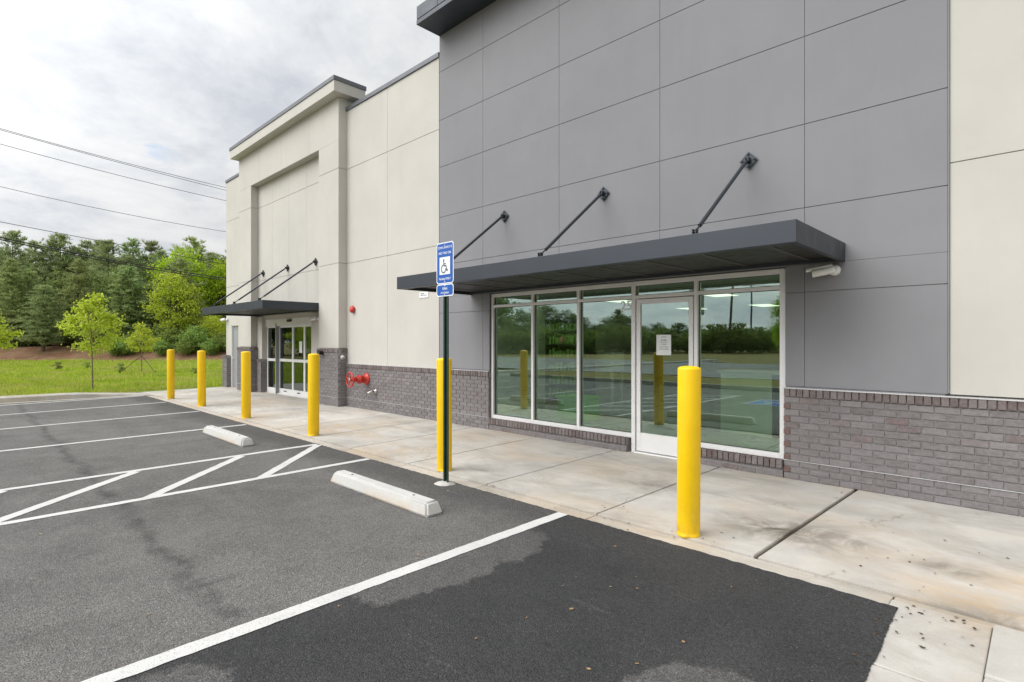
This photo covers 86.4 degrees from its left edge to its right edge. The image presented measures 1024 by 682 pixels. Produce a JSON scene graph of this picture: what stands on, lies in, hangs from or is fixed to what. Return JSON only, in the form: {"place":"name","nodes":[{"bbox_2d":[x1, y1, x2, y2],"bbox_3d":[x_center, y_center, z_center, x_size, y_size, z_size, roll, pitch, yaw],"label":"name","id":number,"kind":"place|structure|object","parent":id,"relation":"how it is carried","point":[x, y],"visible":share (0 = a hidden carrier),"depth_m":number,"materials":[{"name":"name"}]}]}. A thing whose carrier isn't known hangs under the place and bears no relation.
{"place":"outdoors","nodes":[
{"label":"outdoors","id":0,"kind":"place"},
{"bbox_2d":[2,222,222,263],"bbox_3d":[-17.240,-4.955,25.274,0.025,5.599,56.002,0,0,44],"label":"overhead cable","id":1,"kind":"object","parent":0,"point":[107,242],"visible":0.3,"depth_m":24.32,"materials":[{"name":"black metal"}]},
{"bbox_2d":[0,343,225,392],"bbox_3d":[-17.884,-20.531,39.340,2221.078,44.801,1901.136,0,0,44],"label":"ground","id":2,"kind":"structure","parent":0,"point":[52,351],"depth_m":47.04,"materials":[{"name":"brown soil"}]},
{"bbox_2d":[0,313,24,352],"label":"young tree","id":3,"kind":"object","parent":2,"relation":"on","point":[12,334],"visible":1,"depth_m":20.34,"materials":[{"name":"green plant"}]},
{"bbox_2d":[0,316,26,345],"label":"understory bush","id":4,"kind":"object","parent":2,"relation":"on","point":[1,323],"visible":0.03,"depth_m":50.87,"materials":[{"name":"green plant"}]},
{"bbox_2d":[0,273,39,345],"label":"pine tree","id":5,"kind":"object","parent":2,"relation":"on","point":[21,313],"visible":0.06,"depth_m":51.26,"materials":[{"name":"green plant"}]},
{"bbox_2d":[0,257,40,347],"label":"pine tree","id":6,"kind":"object","parent":2,"relation":"on","point":[11,293],"visible":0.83,"depth_m":49.39,"materials":[{"name":"green plant"}]},
{"bbox_2d":[0,229,46,293],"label":"pine tree","id":7,"kind":"object","parent":2,"relation":"on","point":[8,252],"visible":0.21,"depth_m":55.97,"materials":[{"name":"green plant"}]},
{"bbox_2d":[5,268,49,346],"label":"pine tree","id":8,"kind":"object","parent":2,"relation":"on","point":[29,280],"visible":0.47,"depth_m":50.56,"materials":[{"name":"green plant"}]},
{"bbox_2d":[16,324,50,345],"bbox_3d":[-44.675,-0.568,51.087,2.938,2.353,3.051,0,0,-13],"label":"understory bush","id":9,"kind":"object","parent":2,"relation":"on","point":[32,342],"visible":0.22,"depth_m":50.53,"materials":[{"name":"green plant"}]},
{"bbox_2d":[18,239,49,283],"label":"pine tree","id":10,"kind":"object","parent":2,"relation":"on","point":[30,262],"visible":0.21,"depth_m":61.57,"materials":[{"name":"green plant"}]},
{"bbox_2d":[9,284,77,351],"bbox_3d":[-41.348,-2.138,48.175,4.753,6.029,3.840,0,0,-9],"label":"pine tree","id":11,"kind":"object","parent":2,"relation":"on","point":[42,332],"visible":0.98,"depth_m":47.85,"materials":[{"name":"green plant"}]},
{"bbox_2d":[38,290,61,345],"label":"pine tree","id":12,"kind":"object","parent":2,"relation":"on","point":[48,309],"visible":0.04,"depth_m":52.30,"materials":[{"name":"green plant"}]},
{"bbox_2d":[33,241,68,287],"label":"pine tree","id":13,"kind":"object","parent":2,"relation":"on","point":[50,258],"visible":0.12,"depth_m":61.99,"materials":[{"name":"green plant"}]},
{"bbox_2d":[22,231,81,297],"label":"pine tree","id":14,"kind":"object","parent":2,"relation":"on","point":[60,241],"visible":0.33,"depth_m":61.72,"materials":[{"name":"green plant"}]},
{"bbox_2d":[19,270,91,344],"bbox_3d":[-43.136,-3.337,53.500,7.293,7.493,6.910,0,0,13],"label":"broadleaf tree","id":15,"kind":"object","parent":2,"relation":"on","point":[58,282],"visible":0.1,"depth_m":52.29,"materials":[{"name":"green plant"}]},
{"bbox_2d":[51,361,62,368],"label":"weed clump","id":16,"kind":"object","parent":2,"relation":"on","point":[58,364],"visible":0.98,"depth_m":29.96,"materials":[{"name":"green plant"}]},
{"bbox_2d":[44,290,76,345],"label":"pine tree","id":17,"kind":"object","parent":2,"relation":"on","point":[68,309],"visible":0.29,"depth_m":50.96,"materials":[{"name":"green plant"}]},
{"bbox_2d":[39,246,82,310],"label":"pine tree","id":18,"kind":"object","parent":2,"relation":"on","point":[70,257],"visible":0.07,"depth_m":63.23,"materials":[{"name":"green plant"}]},
{"bbox_2d":[55,322,76,345],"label":"understory bush","id":19,"kind":"object","parent":2,"relation":"on","point":[71,340],"visible":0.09,"depth_m":51.05,"materials":[{"name":"green plant"}]},
{"bbox_2d":[0,392,149,403],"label":"kerb","id":20,"kind":"structure","parent":2,"relation":"on","point":[35,398],"depth_m":14.77,"materials":[{"name":"concrete"}]},
{"bbox_2d":[54,258,101,345],"bbox_3d":[-40.073,-3.681,50.600,4.087,8.290,3.748,0,0,-36],"label":"pine tree","id":21,"kind":"object","parent":2,"relation":"on","point":[78,279],"visible":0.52,"depth_m":50.37,"materials":[{"name":"green plant"}]},
{"bbox_2d":[66,240,100,298],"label":"pine tree","id":22,"kind":"object","parent":2,"relation":"on","point":[85,246],"visible":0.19,"depth_m":62.59,"materials":[{"name":"green plant"}]},
{"bbox_2d":[70,320,108,345],"bbox_3d":[-38.917,-0.792,50.547,3.490,2.796,3.625,0,0,-38],"label":"understory bush","id":23,"kind":"object","parent":2,"relation":"on","point":[80,336],"visible":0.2,"depth_m":49.86,"materials":[{"name":"green plant"}]},
{"bbox_2d":[55,292,127,389],"bbox_3d":[-13.177,0.001,17.090,1.833,3.158,2.004,0,0,21],"label":"young tree","id":24,"kind":"object","parent":2,"relation":"on","point":[88,309],"visible":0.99,"depth_m":16.99,"materials":[{"name":"green plant"}]},
{"bbox_2d":[71,267,111,321],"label":"pine tree","id":25,"kind":"object","parent":2,"relation":"on","point":[92,271],"visible":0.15,"depth_m":53.07,"materials":[{"name":"green plant"}]},
{"bbox_2d":[86,239,115,278],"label":"pine tree","id":26,"kind":"object","parent":2,"relation":"on","point":[94,245],"visible":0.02,"depth_m":61.60,"materials":[{"name":"green plant"}]},
{"bbox_2d":[87,287,117,339],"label":"pine tree","id":27,"kind":"object","parent":2,"relation":"on","point":[101,291],"visible":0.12,"depth_m":51.74,"materials":[{"name":"green plant"}]},
{"bbox_2d":[87,238,124,287],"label":"pine tree","id":28,"kind":"object","parent":2,"relation":"on","point":[105,248],"visible":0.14,"depth_m":58.01,"materials":[{"name":"green plant"}]},
{"bbox_2d":[0,359,221,395],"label":"grass","id":29,"kind":"structure","parent":2,"relation":"on","point":[116,381],"depth_m":24.17,"materials":[{"name":"green plant"}]},
{"bbox_2d":[75,265,148,321],"bbox_3d":[-38.516,-3.596,53.692,7.301,7.917,7.705,0,0,-34],"label":"broadleaf tree","id":30,"kind":"object","parent":2,"relation":"on","point":[107,279],"visible":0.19,"depth_m":52.74,"materials":[{"name":"green plant"}]},
{"bbox_2d":[96,319,127,343],"bbox_3d":[-37.336,-0.906,51.424,3.743,2.998,3.888,0,0,0],"label":"understory bush","id":31,"kind":"object","parent":2,"relation":"on","point":[112,336],"visible":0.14,"depth_m":50.41,"materials":[{"name":"green plant"}]},
{"bbox_2d":[102,337,125,355],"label":"understory bush","id":32,"kind":"object","parent":2,"relation":"on","point":[114,351],"visible":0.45,"depth_m":46.90,"materials":[{"name":"green plant"}]},
{"bbox_2d":[114,363,124,371],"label":"weed clump","id":33,"kind":"object","parent":2,"relation":"on","point":[120,366],"visible":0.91,"depth_m":28.46,"materials":[{"name":"green plant"}]},
{"bbox_2d":[105,272,142,335],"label":"pine tree","id":34,"kind":"object","parent":2,"relation":"on","point":[120,285],"visible":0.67,"depth_m":50.63,"materials":[{"name":"green plant"}]},
{"bbox_2d":[102,255,145,296],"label":"pine tree","id":35,"kind":"object","parent":2,"relation":"on","point":[124,259],"visible":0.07,"depth_m":57.25,"materials":[{"name":"green plant"}]},
{"bbox_2d":[98,264,151,335],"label":"pine tree","id":36,"kind":"object","parent":2,"relation":"on","point":[127,269],"visible":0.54,"depth_m":51.05,"materials":[{"name":"green plant"}]},
{"bbox_2d":[111,337,143,354],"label":"understory bush","id":37,"kind":"object","parent":2,"relation":"on","point":[127,351],"visible":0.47,"depth_m":46.91,"materials":[{"name":"green plant"}]},
{"bbox_2d":[119,331,141,341],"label":"understory bush","id":38,"kind":"object","parent":2,"relation":"on","point":[128,335],"visible":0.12,"depth_m":48.58,"materials":[{"name":"green plant"}]},
{"bbox_2d":[113,237,150,284],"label":"pine tree","id":39,"kind":"object","parent":2,"relation":"on","point":[129,250],"visible":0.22,"depth_m":59.76,"materials":[{"name":"green plant"}]},
{"bbox_2d":[122,314,157,334],"bbox_3d":[-35.246,-1.049,52.266,4.269,3.292,4.110,0,0,40],"label":"understory bush","id":40,"kind":"object","parent":2,"relation":"on","point":[143,324],"visible":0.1,"depth_m":51.31,"materials":[{"name":"green plant"}]},
{"bbox_2d":[120,321,160,371],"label":"young tree","id":41,"kind":"object","parent":2,"relation":"on","point":[134,340],"visible":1,"depth_m":27.92,"materials":[{"name":"green plant"}]},
{"bbox_2d":[134,239,162,282],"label":"pine tree","id":42,"kind":"object","parent":2,"relation":"on","point":[150,245],"visible":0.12,"depth_m":61.45,"materials":[{"name":"green plant"}]},
{"bbox_2d":[134,284,168,336],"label":"pine tree","id":43,"kind":"object","parent":2,"relation":"on","point":[147,301],"visible":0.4,"depth_m":51.19,"materials":[{"name":"green plant"}]},
{"bbox_2d":[146,327,159,336],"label":"understory bush","id":44,"kind":"object","parent":2,"relation":"on","point":[154,333],"visible":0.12,"depth_m":50.44,"materials":[{"name":"green plant"}]},
{"bbox_2d":[141,249,169,283],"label":"pine tree","id":45,"kind":"object","parent":2,"relation":"on","point":[158,254],"visible":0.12,"depth_m":59.34,"materials":[{"name":"green plant"}]},
{"bbox_2d":[142,266,172,319],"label":"pine tree","id":46,"kind":"object","parent":2,"relation":"on","point":[158,282],"visible":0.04,"depth_m":54.24,"materials":[{"name":"green plant"}]},
{"bbox_2d":[151,339,174,355],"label":"understory bush","id":47,"kind":"object","parent":2,"relation":"on","point":[158,348],"visible":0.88,"depth_m":47.14,"materials":[{"name":"green plant"}]},
{"bbox_2d":[154,327,186,347],"bbox_3d":[-30.434,-0.276,48.975,2.682,2.068,2.582,0,0,-23],"label":"understory bush","id":48,"kind":"object","parent":2,"relation":"on","point":[169,337],"visible":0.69,"depth_m":48.47,"materials":[{"name":"green plant"}]},
{"bbox_2d":[138,266,206,346],"bbox_3d":[-31.013,-3.192,50.376,5.720,7.386,5.459,0,0,-10],"label":"broadleaf tree","id":49,"kind":"object","parent":2,"relation":"on","point":[174,299],"visible":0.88,"depth_m":49.31,"materials":[{"name":"green plant"}]},
{"bbox_2d":[151,315,195,342],"bbox_3d":[-31.367,-0.973,51.216,4.200,3.239,4.044,0,0,-38],"label":"understory bush","id":50,"kind":"object","parent":2,"relation":"on","point":[160,329],"visible":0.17,"depth_m":49.96,"materials":[{"name":"green plant"}]},
{"bbox_2d":[145,258,207,332],"bbox_3d":[-31.255,-3.815,51.646,6.317,8.571,5.085,0,0,39],"label":"pine tree","id":51,"kind":"object","parent":2,"relation":"on","point":[179,262],"visible":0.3,"depth_m":51.02,"materials":[{"name":"green plant"}]},
{"bbox_2d":[143,242,220,325],"bbox_3d":[-33.122,-4.881,54.969,7.065,10.462,7.087,0,0,27],"label":"broadleaf tree","id":52,"kind":"object","parent":2,"relation":"on","point":[197,279],"visible":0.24,"depth_m":54.35,"materials":[{"name":"green plant"}]},
{"bbox_2d":[161,236,209,281],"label":"pine tree","id":53,"kind":"object","parent":2,"relation":"on","point":[194,243],"visible":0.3,"depth_m":61.39,"materials":[{"name":"green plant"}]},
{"bbox_2d":[173,338,199,354],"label":"understory bush","id":54,"kind":"object","parent":2,"relation":"on","point":[186,349],"visible":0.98,"depth_m":46.98,"materials":[{"name":"green plant"}]},
{"bbox_2d":[176,325,210,350],"bbox_3d":[-27.989,-0.268,48.329,3.054,2.446,3.172,0,0,-8],"label":"understory bush","id":55,"kind":"object","parent":2,"relation":"on","point":[193,331],"visible":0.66,"depth_m":47.68,"materials":[{"name":"green plant"}]},
{"bbox_2d":[187,328,219,349],"bbox_3d":[-27.202,-0.148,48.409,2.763,2.130,2.660,0,0,-8],"label":"understory bush","id":56,"kind":"object","parent":2,"relation":"on","point":[198,339],"visible":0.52,"depth_m":47.84,"materials":[{"name":"green plant"}]},
{"bbox_2d":[195,251,225,327],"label":"tree","id":57,"kind":"object","parent":2,"relation":"on","point":[212,255],"visible":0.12,"depth_m":58.07,"materials":[{"name":"green plant"}]},
{"bbox_2d":[195,315,225,340],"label":"broadleaf tree","id":58,"kind":"object","parent":2,"relation":"on","point":[214,327],"visible":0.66,"depth_m":48.57,"materials":[{"name":"green plant"}]},
{"bbox_2d":[198,338,223,354],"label":"understory bush","id":59,"kind":"object","parent":2,"relation":"on","point":[211,349],"visible":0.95,"depth_m":47.04,"materials":[{"name":"green plant"}]},
{"bbox_2d":[197,255,225,324],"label":"broadleaf tree","id":60,"kind":"object","parent":2,"relation":"on","point":[218,285],"visible":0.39,"depth_m":55.91,"materials":[{"name":"green plant"}]},
{"bbox_2d":[203,256,225,321],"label":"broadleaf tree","id":61,"kind":"object","parent":2,"relation":"on","point":[225,277],"visible":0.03,"depth_m":59.02,"materials":[{"name":"green plant"}]},
{"bbox_2d":[208,333,225,350],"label":"understory bush","id":62,"kind":"object","parent":2,"relation":"on","point":[222,337],"visible":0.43,"depth_m":47.71,"materials":[{"name":"green plant"}]},
{"bbox_2d":[0,395,897,681],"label":"asphalt lot","id":63,"kind":"structure","parent":2,"relation":"on","point":[82,593],"depth_m":3.48,"materials":[{"name":"grey asphalt"}]},
{"bbox_2d":[203,425,253,446],"bbox_3d":[-4.547,1.483,8.692,1.805,0.126,0.189,0,0,44],"label":"wheel stop","id":64,"kind":"object","parent":63,"relation":"on","point":[240,440],"visible":1,"depth_m":8.47,"materials":[{"name":"concrete"}]},
{"bbox_2d":[0,396,567,681],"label":"pavement stripes","id":65,"kind":"object","parent":63,"relation":"on","point":[140,666],"visible":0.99,"depth_m":4.09,"materials":[{"name":"white paint"}]},
{"bbox_2d":[331,470,441,517],"bbox_3d":[-1.313,1.483,5.463,1.765,0.126,0.189,0,0,44],"label":"wheel stop","id":66,"kind":"object","parent":63,"relation":"on","point":[424,506],"visible":1,"depth_m":5.26,"materials":[{"name":"concrete"}]},
{"bbox_2d":[39,469,919,669],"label":"dead leaves","id":67,"kind":"object","parent":63,"relation":"on","point":[588,668],"visible":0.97,"depth_m":3.15,"materials":[{"name":"brown plant"}]},
{"bbox_2d":[0,237,225,278],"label":"overhead cable","id":68,"kind":"object","parent":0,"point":[106,258],"visible":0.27,"depth_m":24.29,"materials":[{"name":"black metal"}]},
{"bbox_2d":[0,239,225,280],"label":"overhead cable","id":69,"kind":"object","parent":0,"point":[108,261],"visible":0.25,"depth_m":24.37,"materials":[{"name":"black metal"}]},
{"bbox_2d":[2,130,223,189],"bbox_3d":[-17.276,-9.671,25.308,0.023,5.030,56.003,0,0,44],"label":"overhead cable","id":70,"kind":"object","parent":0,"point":[111,160],"visible":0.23,"depth_m":24.50,"materials":[{"name":"black metal"}]},
{"bbox_2d":[0,128,225,187],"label":"overhead cable","id":71,"kind":"object","parent":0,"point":[109,158],"visible":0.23,"depth_m":24.43,"materials":[{"name":"black metal"}]},
{"bbox_2d":[0,186,225,231],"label":"overhead cable","id":72,"kind":"object","parent":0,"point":[108,210],"visible":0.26,"depth_m":24.40,"materials":[{"name":"black metal"}]},
{"bbox_2d":[1,144,225,200],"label":"overhead cable","id":73,"kind":"object","parent":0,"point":[108,172],"visible":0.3,"depth_m":24.30,"materials":[{"name":"black metal"}]},
{"bbox_2d":[0,0,439,262],"label":"sky","id":74,"kind":"structure","parent":0,"point":[167,86],"materials":[{"name":"white"}]},
{"bbox_2d":[552,348,559,356],"bbox_3d":[1.103,0.267,13.684,0.088,0.226,0.200,0,0,44],"label":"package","id":75,"kind":"object","parent":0,"point":[554,350],"visible":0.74,"depth_m":13.61},
{"bbox_2d":[570,336,574,343],"bbox_3d":[1.518,-0.050,13.278,0.100,0.201,0.200,0,0,44],"label":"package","id":76,"kind":"object","parent":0,"point":[572,339],"visible":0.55,"depth_m":13.20},
{"bbox_2d":[135,387,1023,630],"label":"sidewalk","id":77,"kind":"structure","parent":0,"point":[755,515],"depth_m":5.12,"materials":[{"name":"concrete"}]},
{"bbox_2d":[167,349,174,398],"bbox_3d":[-9.295,0.884,14.864,0.183,1.355,0.183,0,0,9],"label":"bollard","id":78,"kind":"object","parent":77,"relation":"on","point":[170,373],"visible":0.98,"depth_m":14.80,"materials":[{"name":"yellow metal"}]},
{"bbox_2d":[197,350,205,406],"bbox_3d":[-7.472,0.884,13.138,0.183,1.355,0.183,0,0,39],"label":"bollard","id":79,"kind":"object","parent":77,"relation":"on","point":[201,375],"visible":0.98,"depth_m":13.07,"materials":[{"name":"yellow metal"}]},
{"bbox_2d":[241,351,250,418],"bbox_3d":[-5.415,0.877,11.106,0.183,1.369,0.183,0,0,39],"label":"bollard","id":80,"kind":"object","parent":77,"relation":"on","point":[245,384],"visible":1,"depth_m":11.03,"materials":[{"name":"yellow metal"}]},
{"bbox_2d":[308,353,319,435],"bbox_3d":[-3.289,0.877,9.047,0.183,1.369,0.183,0,-1,-30],"label":"bollard","id":81,"kind":"object","parent":77,"relation":"on","point":[313,393],"visible":1,"depth_m":8.97,"materials":[{"name":"yellow metal"}]},
{"bbox_2d":[437,358,451,471],"bbox_3d":[-0.819,0.877,6.598,0.183,1.369,0.183,0,0,18],"label":"bollard","id":82,"kind":"object","parent":77,"relation":"on","point":[439,414],"visible":0.62,"depth_m":6.53,"materials":[{"name":"yellow metal"}]},
{"bbox_2d":[145,394,1023,631],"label":"sidewalk edge strip","id":83,"kind":"object","parent":77,"relation":"on","point":[879,597],"visible":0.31,"depth_m":4.37,"materials":[{"name":"concrete"}]},
{"bbox_2d":[434,241,454,485],"bbox_3d":[-0.726,0.259,5.951,0.248,2.682,0.231,0,0,9],"label":"parking sign","id":84,"kind":"object","parent":83,"relation":"on","point":[445,268],"visible":0.98,"depth_m":5.95,"materials":[{"name":"blue metal"}]},
{"bbox_2d":[676,366,700,538],"bbox_3d":[1.423,0.877,4.391,0.183,1.369,0.183,0,0,-7],"label":"bollard","id":85,"kind":"object","parent":77,"relation":"on","point":[688,446],"visible":1,"depth_m":4.32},
{"bbox_2d":[555,492,1007,672],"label":"dark leaf litter","id":86,"kind":"object","parent":77,"relation":"on","point":[880,613],"visible":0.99,"depth_m":3.02,"materials":[{"name":"brown plant"}]},
{"bbox_2d":[202,0,1023,516],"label":"shop building","id":87,"kind":"structure","parent":0,"point":[658,162],"depth_m":7.33,"materials":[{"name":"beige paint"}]},
{"bbox_2d":[233,326,237,386],"bbox_3d":[-9.333,0.505,18.541,0.680,2.070,0.050,0,0,44],"label":"service door","id":88,"kind":"structure","parent":87,"relation":"in","point":[235,328],"depth_m":18.59,"materials":[{"name":"grey paint"}]},
{"bbox_2d":[279,326,292,394],"bbox_3d":[-6.613,0.528,15.988,0.940,1.985,0.043,0,0,44],"label":"sliding door","id":89,"kind":"structure","parent":87,"relation":"in","point":[285,332],"depth_m":15.99,"materials":[{"name":"clear metal"}]},
{"bbox_2d":[293,325,303,396],"bbox_3d":[-6.011,0.528,15.399,0.736,1.985,0.043,0,0,44],"label":"sliding door","id":90,"kind":"structure","parent":87,"relation":"in","point":[298,330],"depth_m":15.43,"materials":[{"name":"clear metal"}]},
{"bbox_2d":[346,372,369,387],"bbox_3d":[-3.489,0.850,12.347,0.352,0.352,0.450,0,0,44],"label":"fire valve","id":91,"kind":"object","parent":87,"relation":"attached to","point":[364,379],"visible":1,"depth_m":12.30,"materials":[{"name":"red metal"}]},
{"bbox_2d":[419,292,428,297],"bbox_3d":[-1.780,-0.948,11.018,0.300,0.115,0.012,0,0,44],"label":"wall plaque","id":92,"kind":"object","parent":87,"relation":"attached to","point":[423,294],"depth_m":11.02,"materials":[{"name":"white plastic"}]},
{"bbox_2d":[545,312,594,402],"bbox_3d":[1.426,0.425,13.508,1.200,2.250,0.500,0,0,44],"label":"shelving unit","id":93,"kind":"object","parent":87,"relation":"on","point":[589,352],"visible":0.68,"depth_m":13.46,"materials":[{"name":"grey metal"}]},
{"bbox_2d":[555,394,601,421],"bbox_3d":[1.333,1.315,10.940,0.760,0.470,0.560,0,0,44],"label":"storage bin","id":94,"kind":"object","parent":87,"relation":"on","point":[566,406],"visible":0.98,"depth_m":10.78,"materials":[{"name":"plastic"}]},
{"bbox_2d":[595,352,623,406],"bbox_3d":[2.243,0.905,13.548,0.950,1.290,0.500,0,0,44],"label":"display table","id":95,"kind":"object","parent":87,"relation":"on","point":[611,362],"visible":0.56,"depth_m":13.21,"materials":[{"name":"laminate"}]},
{"bbox_2d":[656,335,670,354],"bbox_3d":[2.047,0.043,7.364,0.217,0.275,0.002,0,0,44],"label":"paper notice","id":96,"kind":"object","parent":87,"relation":"attached to","point":[663,344],"visible":1,"depth_m":7.37,"materials":[{"name":"white paper"}]},
{"bbox_2d":[636,296,693,456],"bbox_3d":[2.056,0.465,7.362,0.838,2.110,0.045,0,0,44],"label":"glass door","id":97,"kind":"structure","parent":87,"relation":"in","point":[646,442],"depth_m":7.49,"materials":[{"name":"white metal"}]},
{"bbox_2d":[675,306,708,309],"bbox_3d":[6.243,-1.171,18.900,0.640,0.055,1.240,0,0,44],"label":"ceiling light","id":98,"kind":"object","parent":87,"relation":"attached to","point":[684,307],"visible":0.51,"depth_m":18.73,"materials":[{"name":"white plastic"}]},
{"bbox_2d":[705,293,739,296],"bbox_3d":[4.992,-1.171,13.300,0.640,0.055,1.240,0,0,44],"label":"ceiling light","id":99,"kind":"object","parent":87,"relation":"attached to","point":[723,295],"visible":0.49,"depth_m":13.47,"materials":[{"name":"white plastic"}]},
{"bbox_2d":[717,369,779,438],"bbox_3d":[4.273,1.020,9.118,1.450,1.060,0.650,0,0,44],"label":"service counter","id":100,"kind":"object","parent":87,"relation":"on","point":[750,402],"visible":0.66,"depth_m":9.03,"materials":[{"name":"laminate"}]},
{"bbox_2d":[747,302,779,306],"bbox_3d":[7.980,-1.171,17.200,0.640,0.055,1.240,0,0,44],"label":"ceiling light","id":101,"kind":"object","parent":87,"relation":"attached to","point":[766,304],"visible":0.81,"depth_m":16.89,"materials":[{"name":"white plastic"}]},
{"bbox_2d":[806,263,840,276],"bbox_3d":[3.345,-0.763,5.863,0.335,0.141,0.163,0,0,30],"label":"security camera","id":102,"kind":"object","parent":87,"relation":"attached to","point":[827,269],"visible":1,"depth_m":5.81,"materials":[{"name":"white plastic"}]},
{"bbox_2d":[864,600,992,681],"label":"concrete pad","id":103,"kind":"object","parent":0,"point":[949,653],"visible":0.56,"depth_m":2.75,"materials":[{"name":"beige concrete"}]},
{"bbox_2d":[983,625,1023,681],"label":"concrete slab","id":104,"kind":"structure","parent":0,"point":[1005,661],"depth_m":2.65,"materials":[{"name":"beige concrete"}]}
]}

